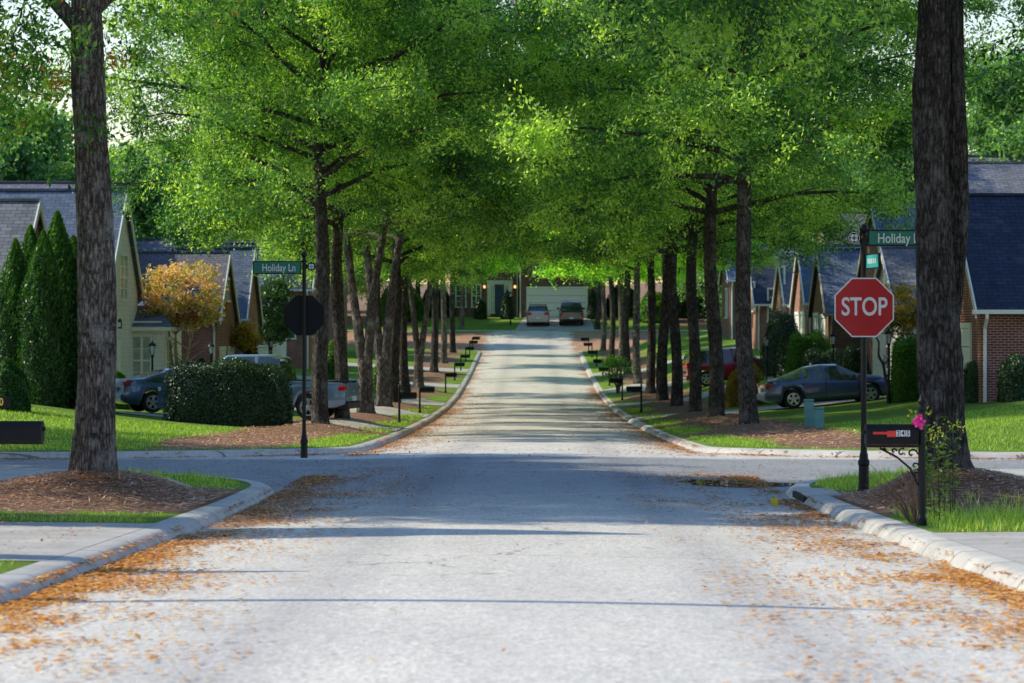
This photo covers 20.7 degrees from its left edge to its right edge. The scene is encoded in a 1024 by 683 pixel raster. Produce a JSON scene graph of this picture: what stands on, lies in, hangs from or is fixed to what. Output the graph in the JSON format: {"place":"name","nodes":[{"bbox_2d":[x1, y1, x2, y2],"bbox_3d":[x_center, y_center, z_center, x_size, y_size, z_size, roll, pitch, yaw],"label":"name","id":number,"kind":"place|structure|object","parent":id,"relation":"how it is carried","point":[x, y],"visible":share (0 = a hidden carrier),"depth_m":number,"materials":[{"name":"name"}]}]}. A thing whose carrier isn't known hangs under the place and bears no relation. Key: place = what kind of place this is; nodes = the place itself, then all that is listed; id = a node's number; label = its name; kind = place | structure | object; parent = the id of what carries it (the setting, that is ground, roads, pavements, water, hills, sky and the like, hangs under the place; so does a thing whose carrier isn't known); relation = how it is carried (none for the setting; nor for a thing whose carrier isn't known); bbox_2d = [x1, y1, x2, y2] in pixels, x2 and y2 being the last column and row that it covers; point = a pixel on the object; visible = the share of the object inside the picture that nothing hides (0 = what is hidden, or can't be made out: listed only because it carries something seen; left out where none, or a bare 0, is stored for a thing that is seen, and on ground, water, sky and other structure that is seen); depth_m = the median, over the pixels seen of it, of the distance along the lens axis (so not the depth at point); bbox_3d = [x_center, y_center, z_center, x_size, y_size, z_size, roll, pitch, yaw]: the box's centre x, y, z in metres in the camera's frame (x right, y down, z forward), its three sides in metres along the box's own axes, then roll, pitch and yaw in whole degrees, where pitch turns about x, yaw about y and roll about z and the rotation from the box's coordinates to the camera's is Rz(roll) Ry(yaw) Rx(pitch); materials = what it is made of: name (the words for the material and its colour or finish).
{"place":"outdoors","nodes":[
{"label":"outdoors","id":0,"kind":"place"},
{"bbox_2d":[0,522,156,560],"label":"driveway","id":1,"kind":"structure","parent":0,"point":[31,534],"depth_m":25.49,"materials":[{"name":"concrete"}]},
{"bbox_2d":[116,411,403,430],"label":"driveway","id":2,"kind":"structure","parent":0,"point":[351,422],"depth_m":82.35,"materials":[{"name":"concrete"}]},
{"bbox_2d":[157,354,360,419],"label":"pickup truck","id":3,"kind":"object","parent":2,"relation":"on","point":[343,394],"visible":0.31,"depth_m":83.05,"materials":[{"name":"silver metal"}]},
{"bbox_2d":[0,331,1023,682],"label":"road","id":4,"kind":"structure","parent":0,"point":[538,579],"depth_m":20.59,"materials":[{"name":"grey asphalt"}]},
{"bbox_2d":[0,472,273,603],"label":"kerb","id":5,"kind":"structure","parent":4,"relation":"on","point":[193,520],"depth_m":24.88,"materials":[{"name":"concrete"}]},
{"bbox_2d":[0,474,430,682],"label":"fallen leaves","id":6,"kind":"object","parent":4,"relation":"on","point":[40,597],"visible":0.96,"depth_m":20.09,"materials":[{"name":"orange plant"}]},
{"bbox_2d":[0,348,481,458],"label":"kerb","id":7,"kind":"structure","parent":4,"relation":"on","point":[371,444],"depth_m":55.04,"materials":[{"name":"concrete"}]},
{"bbox_2d":[28,444,993,481],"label":"fallen leaves","id":8,"kind":"object","parent":4,"relation":"on","point":[485,461],"visible":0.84,"depth_m":49.47,"materials":[{"name":"brown plant"}]},
{"bbox_2d":[1,448,1023,459],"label":"fallen leaves","id":9,"kind":"object","parent":4,"relation":"on","point":[295,454],"visible":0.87,"depth_m":53.69,"materials":[{"name":"brown plant"}]},
{"bbox_2d":[20,484,1009,682],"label":"fallen leaves","id":10,"kind":"object","parent":4,"relation":"on","point":[560,560],"visible":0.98,"depth_m":21.02,"materials":[{"name":"orange plant"}]},
{"bbox_2d":[235,466,819,512],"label":"fallen leaves","id":11,"kind":"object","parent":4,"relation":"on","point":[388,488],"visible":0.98,"depth_m":40.01,"materials":[{"name":"orange plant"}]},
{"bbox_2d":[348,387,715,455],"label":"fallen leaves","id":12,"kind":"object","parent":4,"relation":"on","point":[414,435],"visible":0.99,"depth_m":79.40,"materials":[{"name":"brown plant"}]},
{"bbox_2d":[578,349,1023,458],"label":"kerb","id":13,"kind":"structure","parent":4,"relation":"on","point":[647,428],"depth_m":55.89,"materials":[{"name":"concrete"}]},
{"bbox_2d":[607,473,1023,682],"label":"fallen leaves","id":14,"kind":"object","parent":4,"relation":"on","point":[997,590],"visible":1,"depth_m":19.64,"materials":[{"name":"orange plant"}]},
{"bbox_2d":[786,474,1023,593],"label":"kerb","id":15,"kind":"structure","parent":4,"relation":"on","point":[936,546],"depth_m":25.60,"materials":[{"name":"concrete"}]},
{"bbox_2d":[0,282,1023,573],"bbox_3d":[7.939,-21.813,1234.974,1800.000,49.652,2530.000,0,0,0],"label":"ground","id":16,"kind":"structure","parent":0,"point":[848,412],"depth_m":69.41,"materials":[{"name":"soil"}]},
{"bbox_2d":[0,238,28,370],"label":"column conifer","id":17,"kind":"object","parent":16,"relation":"on","point":[14,273],"depth_m":78.69,"materials":[{"name":"green plant"}]},
{"bbox_2d":[0,357,31,412],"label":"shrub","id":18,"kind":"object","parent":16,"relation":"on","point":[14,385],"visible":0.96,"depth_m":71.76,"materials":[{"name":"green plant"}]},
{"bbox_2d":[0,397,45,443],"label":"mailbox","id":19,"kind":"object","parent":16,"relation":"on","point":[22,432],"visible":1,"depth_m":27.95,"materials":[{"name":"black metal"}]},
{"bbox_2d":[0,198,47,288],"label":"house","id":20,"kind":"structure","parent":16,"relation":"on","point":[18,216],"depth_m":83.46,"materials":[{"name":"tile"}]},
{"bbox_2d":[15,229,74,407],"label":"column conifer","id":21,"kind":"object","parent":16,"relation":"on","point":[44,346],"depth_m":77.69,"materials":[{"name":"green plant"}]},
{"bbox_2d":[0,181,118,188],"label":"house","id":22,"kind":"structure","parent":16,"relation":"on","point":[30,184],"depth_m":117.97,"materials":[{"name":"red brick"}]},
{"bbox_2d":[46,210,77,407],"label":"column conifer","id":23,"kind":"object","parent":16,"relation":"on","point":[60,240],"depth_m":79.72,"materials":[{"name":"green plant"}]},
{"bbox_2d":[64,256,77,408],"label":"column conifer","id":24,"kind":"object","parent":16,"relation":"on","point":[74,349],"depth_m":79.60,"materials":[{"name":"green plant"}]},
{"bbox_2d":[0,74,149,250],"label":"broadleaf tree","id":25,"kind":"object","parent":16,"relation":"on","point":[35,154],"visible":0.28,"depth_m":125.90,"materials":[{"name":"green plant"}]},
{"bbox_2d":[0,188,191,392],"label":"house","id":26,"kind":"structure","parent":16,"relation":"on","point":[137,332],"depth_m":100.87,"materials":[{"name":"beige paint"}]},
{"bbox_2d":[118,252,129,301],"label":"window","id":27,"kind":"structure","parent":26,"relation":"in","point":[122,257],"depth_m":99.49,"materials":[{"name":"beige glass"}]},
{"bbox_2d":[133,334,152,375],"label":"window","id":28,"kind":"structure","parent":26,"relation":"in","point":[141,350],"depth_m":102.27,"materials":[{"name":"beige glass"}]},
{"bbox_2d":[0,470,241,512],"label":"pine straw","id":29,"kind":"object","parent":16,"relation":"on","point":[124,473],"visible":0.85,"depth_m":33.19,"materials":[{"name":"brown plant"}]},
{"bbox_2d":[0,472,242,565],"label":"grass","id":30,"kind":"structure","parent":16,"relation":"on","point":[197,482],"depth_m":29.90,"materials":[{"name":"green plant"}]},
{"bbox_2d":[115,368,192,412],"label":"parked car","id":31,"kind":"object","parent":16,"relation":"on","point":[131,393],"visible":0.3,"depth_m":87.63,"materials":[{"name":"blue paint"}]},
{"bbox_2d":[0,0,325,474],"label":"oak tree","id":32,"kind":"object","parent":16,"relation":"on","point":[93,447],"visible":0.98,"depth_m":33.80,"materials":[{"name":"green plant"}]},
{"bbox_2d":[110,137,249,246],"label":"broadleaf tree","id":33,"kind":"object","parent":16,"relation":"on","point":[143,231],"visible":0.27,"depth_m":158.13,"materials":[{"name":"green plant"}]},
{"bbox_2d":[139,258,228,367],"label":"garden tree","id":34,"kind":"object","parent":16,"relation":"on","point":[180,315],"visible":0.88,"depth_m":103.40,"materials":[{"name":"yellow plant"}]},
{"bbox_2d":[136,239,241,363],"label":"house","id":35,"kind":"structure","parent":16,"relation":"on","point":[217,335],"depth_m":121.47,"materials":[{"name":"red brick"}]},
{"bbox_2d":[175,247,264,354],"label":"house","id":36,"kind":"structure","parent":16,"relation":"on","point":[248,292],"depth_m":131.89,"materials":[{"name":"red brick"}]},
{"bbox_2d":[161,357,293,427],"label":"hedge","id":37,"kind":"object","parent":16,"relation":"on","point":[244,393],"visible":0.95,"depth_m":76.80,"materials":[{"name":"green plant"}]},
{"bbox_2d":[231,318,265,354],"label":"garden tree","id":38,"kind":"object","parent":16,"relation":"on","point":[244,337],"visible":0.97,"depth_m":123.94,"materials":[{"name":"orange plant"}]},
{"bbox_2d":[209,242,314,368],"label":"house","id":39,"kind":"structure","parent":16,"relation":"on","point":[294,348],"depth_m":164.09,"materials":[{"name":"red brick"}]},
{"bbox_2d":[258,274,295,353],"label":"garden tree","id":40,"kind":"object","parent":16,"relation":"on","point":[276,299],"visible":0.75,"depth_m":141.37,"materials":[{"name":"green plant"}]},
{"bbox_2d":[253,251,323,457],"bbox_3d":[-4.259,0.295,53.328,1.361,4.023,0.167,0,0,0],"label":"stop sign","id":41,"kind":"object","parent":16,"relation":"on","point":[303,315],"visible":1,"depth_m":53.32,"materials":[{"name":"black metal"}]},
{"bbox_2d":[3,0,592,423],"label":"oak tree","id":42,"kind":"object","parent":16,"relation":"on","point":[345,92],"visible":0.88,"depth_m":73.48,"materials":[{"name":"green plant"}]},
{"bbox_2d":[69,0,597,418],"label":"oak tree","id":43,"kind":"object","parent":16,"relation":"on","point":[340,344],"visible":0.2,"depth_m":82.00,"materials":[{"name":"green plant"}]},
{"bbox_2d":[134,0,561,412],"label":"oak tree","id":44,"kind":"object","parent":16,"relation":"on","point":[364,349],"visible":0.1,"depth_m":94.89,"materials":[{"name":"green plant"}]},
{"bbox_2d":[162,0,558,406],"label":"oak tree","id":45,"kind":"object","parent":16,"relation":"on","point":[382,346],"visible":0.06,"depth_m":106.90,"materials":[{"name":"green plant"}]},
{"bbox_2d":[210,46,523,402],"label":"oak tree","id":46,"kind":"object","parent":16,"relation":"on","point":[408,262],"visible":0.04,"depth_m":115.94,"materials":[{"name":"green plant"}]},
{"bbox_2d":[245,43,536,391],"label":"oak tree","id":47,"kind":"object","parent":16,"relation":"on","point":[404,374],"visible":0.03,"depth_m":125.93,"materials":[{"name":"green plant"}]},
{"bbox_2d":[380,285,424,320],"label":"shrub","id":48,"kind":"object","parent":16,"relation":"on","point":[419,305],"visible":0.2,"depth_m":232.12,"materials":[{"name":"green plant"}]},
{"bbox_2d":[342,226,553,387],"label":"oak tree","id":49,"kind":"object","parent":16,"relation":"on","point":[420,343],"visible":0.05,"depth_m":140.84,"materials":[{"name":"green plant"}]},
{"bbox_2d":[382,239,529,362],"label":"oak tree","id":50,"kind":"object","parent":16,"relation":"on","point":[444,329],"visible":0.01,"depth_m":181.82,"materials":[{"name":"green plant"}]},
{"bbox_2d":[380,240,543,372],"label":"oak tree","id":51,"kind":"object","parent":16,"relation":"on","point":[434,338],"depth_m":162.96,"materials":[{"name":"green plant"}]},
{"bbox_2d":[449,258,527,352],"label":"oak tree","id":52,"kind":"object","parent":16,"relation":"on","point":[452,322],"visible":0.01,"depth_m":199.77,"materials":[{"name":"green plant"}]},
{"bbox_2d":[0,404,1023,450],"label":"grass","id":53,"kind":"structure","parent":16,"relation":"on","point":[156,429],"depth_m":63.85,"materials":[{"name":"green plant"}]},
{"bbox_2d":[156,415,893,447],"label":"pine straw","id":54,"kind":"object","parent":16,"relation":"on","point":[239,437],"visible":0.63,"depth_m":65.43,"materials":[{"name":"brown plant"}]},
{"bbox_2d":[450,255,601,317],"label":"house","id":55,"kind":"structure","parent":16,"relation":"on","point":[542,290],"depth_m":236.00,"materials":[{"name":"beige brick"}]},
{"bbox_2d":[526,287,587,316],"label":"garage door","id":56,"kind":"structure","parent":55,"relation":"in","point":[552,302],"depth_m":235.94,"materials":[{"name":"white metal"}]},
{"bbox_2d":[546,225,617,356],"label":"oak tree","id":57,"kind":"object","parent":16,"relation":"on","point":[611,350],"depth_m":187.74,"materials":[{"name":"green plant"}]},
{"bbox_2d":[524,228,698,366],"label":"oak tree","id":58,"kind":"object","parent":16,"relation":"on","point":[620,302],"visible":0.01,"depth_m":171.80,"materials":[{"name":"green plant"}]},
{"bbox_2d":[596,354,637,393],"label":"sapling","id":59,"kind":"object","parent":16,"relation":"on","point":[615,363],"visible":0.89,"depth_m":139.70,"materials":[{"name":"green plant"}]},
{"bbox_2d":[544,238,703,373],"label":"oak tree","id":60,"kind":"object","parent":16,"relation":"on","point":[625,332],"depth_m":159.88,"materials":[{"name":"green plant"}]},
{"bbox_2d":[523,171,725,383],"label":"oak tree","id":61,"kind":"object","parent":16,"relation":"on","point":[637,376],"visible":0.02,"depth_m":144.85,"materials":[{"name":"green plant"}]},
{"bbox_2d":[496,41,816,400],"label":"oak tree","id":62,"kind":"object","parent":16,"relation":"on","point":[662,394],"visible":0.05,"depth_m":117.91,"materials":[{"name":"green plant"}]},
{"bbox_2d":[535,183,790,393],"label":"oak tree","id":63,"kind":"object","parent":16,"relation":"on","point":[651,368],"depth_m":129.88,"materials":[{"name":"green plant"}]},
{"bbox_2d":[501,14,856,405],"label":"oak tree","id":64,"kind":"object","parent":16,"relation":"on","point":[809,251],"visible":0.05,"depth_m":105.91,"materials":[{"name":"green plant"}]},
{"bbox_2d":[473,4,908,411],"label":"oak tree","id":65,"kind":"object","parent":16,"relation":"on","point":[639,239],"visible":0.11,"depth_m":93.19,"materials":[{"name":"green plant"}]},
{"bbox_2d":[465,0,917,416],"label":"oak tree","id":66,"kind":"object","parent":16,"relation":"on","point":[716,396],"visible":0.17,"depth_m":83.77,"materials":[{"name":"green plant"}]},
{"bbox_2d":[682,347,759,385],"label":"parked car","id":67,"kind":"object","parent":16,"relation":"on","point":[730,360],"visible":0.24,"depth_m":129.31,"materials":[{"name":"red paint"}]},
{"bbox_2d":[448,0,1023,424],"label":"oak tree","id":68,"kind":"object","parent":16,"relation":"on","point":[796,144],"visible":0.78,"depth_m":69.87,"materials":[{"name":"green plant"}]},
{"bbox_2d":[677,214,810,320],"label":"broadleaf tree","id":69,"kind":"object","parent":16,"relation":"on","point":[700,285],"visible":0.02,"depth_m":214.27,"materials":[{"name":"green plant"}]},
{"bbox_2d":[725,363,773,407],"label":"shrub","id":70,"kind":"object","parent":16,"relation":"on","point":[731,396],"visible":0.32,"depth_m":107.47,"materials":[{"name":"yellow plant"}]},
{"bbox_2d":[717,244,795,339],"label":"house","id":71,"kind":"structure","parent":16,"relation":"on","point":[727,279],"depth_m":183.38,"materials":[{"name":"beige brick"}]},
{"bbox_2d":[750,261,775,349],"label":"house","id":72,"kind":"structure","parent":16,"relation":"on","point":[761,302],"depth_m":162.50,"materials":[{"name":"brick"}]},
{"bbox_2d":[759,308,798,375],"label":"shrub","id":73,"kind":"object","parent":16,"relation":"on","point":[784,319],"visible":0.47,"depth_m":125.10,"materials":[{"name":"green plant"}]},
{"bbox_2d":[773,324,799,377],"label":"shrub","id":74,"kind":"object","parent":16,"relation":"on","point":[781,356],"visible":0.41,"depth_m":119.38,"materials":[{"name":"green plant"}]},
{"bbox_2d":[552,0,1023,471],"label":"oak tree","id":75,"kind":"object","parent":16,"relation":"on","point":[940,141],"visible":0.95,"depth_m":33.13,"materials":[{"name":"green plant"}]},
{"bbox_2d":[785,329,831,389],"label":"hedge","id":76,"kind":"object","parent":16,"relation":"on","point":[797,351],"visible":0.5,"depth_m":111.42,"materials":[{"name":"green plant"}]},
{"bbox_2d":[770,212,865,318],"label":"house","id":77,"kind":"structure","parent":16,"relation":"on","point":[781,292],"depth_m":145.27,"materials":[{"name":"brick"}]},
{"bbox_2d":[799,347,843,366],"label":"hedge","id":78,"kind":"object","parent":16,"relation":"on","point":[819,357],"visible":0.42,"depth_m":108.45,"materials":[{"name":"green plant"}]},
{"bbox_2d":[787,244,860,334],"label":"house","id":79,"kind":"structure","parent":16,"relation":"on","point":[800,289],"depth_m":132.56,"materials":[{"name":"brick"}]},
{"bbox_2d":[842,343,870,373],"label":"shrub","id":80,"kind":"object","parent":16,"relation":"on","point":[851,361],"visible":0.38,"depth_m":107.62,"materials":[{"name":"green plant"}]},
{"bbox_2d":[805,197,915,374],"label":"house","id":81,"kind":"structure","parent":16,"relation":"on","point":[828,284],"depth_m":123.24,"materials":[{"name":"brown brick"}]},
{"bbox_2d":[834,224,915,492],"bbox_3d":[4.773,0.223,35.945,1.021,3.467,0.767,0,0,-39],"label":"stop sign","id":82,"kind":"object","parent":16,"relation":"on","point":[863,307],"visible":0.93,"depth_m":35.92,"materials":[{"name":"red metal"}]},
{"bbox_2d":[858,277,916,391],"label":"garden tree","id":83,"kind":"object","parent":16,"relation":"on","point":[903,316],"visible":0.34,"depth_m":95.30,"materials":[{"name":"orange plant"}]},
{"bbox_2d":[806,100,970,237],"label":"broadleaf tree","id":84,"kind":"object","parent":16,"relation":"on","point":[865,175],"visible":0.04,"depth_m":163.27,"materials":[{"name":"green plant"}]},
{"bbox_2d":[863,393,926,525],"bbox_3d":[3.827,1.192,27.971,0.645,1.354,0.188,0,0,0],"label":"mailbox","id":85,"kind":"object","parent":16,"relation":"on","point":[891,433],"visible":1,"depth_m":27.93,"materials":[{"name":"black metal"}]},
{"bbox_2d":[865,465,928,522],"bbox_3d":[3.910,1.543,28.451,0.526,0.620,0.654,0,0,-35],"label":"dry bush","id":86,"kind":"object","parent":16,"relation":"on","point":[905,510],"visible":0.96,"depth_m":28.44,"materials":[{"name":"plant"}]},
{"bbox_2d":[890,334,918,402],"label":"shrub","id":87,"kind":"object","parent":16,"relation":"on","point":[903,381],"visible":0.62,"depth_m":91.26,"materials":[{"name":"green plant"}]},
{"bbox_2d":[825,467,1023,512],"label":"pine straw","id":88,"kind":"object","parent":16,"relation":"on","point":[979,471],"visible":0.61,"depth_m":32.72,"materials":[{"name":"brown plant"}]},
{"bbox_2d":[914,421,965,521],"bbox_3d":[4.364,1.335,28.551,0.346,1.066,0.472,0,0,-38],"label":"goldenrod","id":89,"kind":"object","parent":16,"relation":"on","point":[940,488],"visible":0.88,"depth_m":28.57,"materials":[{"name":"green plant"}]},
{"bbox_2d":[872,161,1023,379],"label":"house","id":90,"kind":"structure","parent":16,"relation":"on","point":[897,262],"depth_m":103.16,"materials":[{"name":"white"}]},
{"bbox_2d":[934,399,961,514],"bbox_3d":[4.582,1.243,29.366,0.354,1.272,0.232,0,0,-26],"label":"goldenrod","id":91,"kind":"object","parent":16,"relation":"on","point":[949,479],"visible":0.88,"depth_m":29.36,"materials":[{"name":"green plant"}]},
{"bbox_2d":[887,486,1023,529],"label":"tall grass","id":92,"kind":"structure","parent":16,"relation":"on","point":[986,511],"depth_m":28.94,"materials":[{"name":"green plant"}]},
{"bbox_2d":[909,32,1023,192],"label":"broadleaf tree","id":93,"kind":"object","parent":16,"relation":"on","point":[994,137],"visible":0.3,"depth_m":133.37,"materials":[{"name":"green plant"}]},
{"bbox_2d":[963,360,978,403],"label":"shrub","id":94,"kind":"object","parent":16,"relation":"on","point":[970,373],"visible":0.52,"depth_m":81.40,"materials":[{"name":"green plant"}]},
{"bbox_2d":[960,193,1023,402],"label":"house","id":95,"kind":"structure","parent":16,"relation":"on","point":[992,323],"depth_m":81.89,"materials":[{"name":"red brick"}]},
{"bbox_2d":[996,353,1023,402],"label":"shrub","id":96,"kind":"object","parent":16,"relation":"on","point":[1010,383],"visible":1,"depth_m":78.29,"materials":[{"name":"green plant"}]},
{"bbox_2d":[0,0,1023,284],"label":"sky","id":97,"kind":"structure","parent":0,"point":[1001,20],"materials":[{"name":"white"}]},
{"bbox_2d":[357,405,710,433],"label":"grass","id":98,"kind":"structure","parent":0,"point":[685,429],"depth_m":90.55,"materials":[{"name":"green plant"}]},
{"bbox_2d":[515,317,594,329],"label":"driveway","id":99,"kind":"structure","parent":0,"point":[555,325],"depth_m":228.23,"materials":[{"name":"concrete"}]},
{"bbox_2d":[525,303,550,325],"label":"parked car","id":100,"kind":"object","parent":99,"relation":"on","point":[537,313],"visible":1,"depth_m":227.19,"materials":[{"name":"silver paint"}]},
{"bbox_2d":[557,300,584,324],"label":"pickup truck","id":101,"kind":"object","parent":99,"relation":"on","point":[570,310],"visible":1,"depth_m":228.10,"materials":[{"name":"beige paint"}]},
{"bbox_2d":[633,396,886,418],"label":"driveway","id":102,"kind":"structure","parent":0,"point":[768,407],"depth_m":101.13,"materials":[{"name":"concrete"}]},
{"bbox_2d":[757,364,890,408],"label":"parked car","id":103,"kind":"object","parent":102,"relation":"on","point":[824,382],"visible":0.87,"depth_m":97.76,"materials":[{"name":"blue paint"}]},
{"bbox_2d":[819,465,1023,531],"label":"grass","id":104,"kind":"structure","parent":0,"point":[970,524],"depth_m":28.52,"materials":[{"name":"green plant"}]},
{"bbox_2d":[932,532,1023,563],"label":"driveway","id":105,"kind":"structure","parent":0,"point":[1012,549],"depth_m":24.70,"materials":[{"name":"concrete"}]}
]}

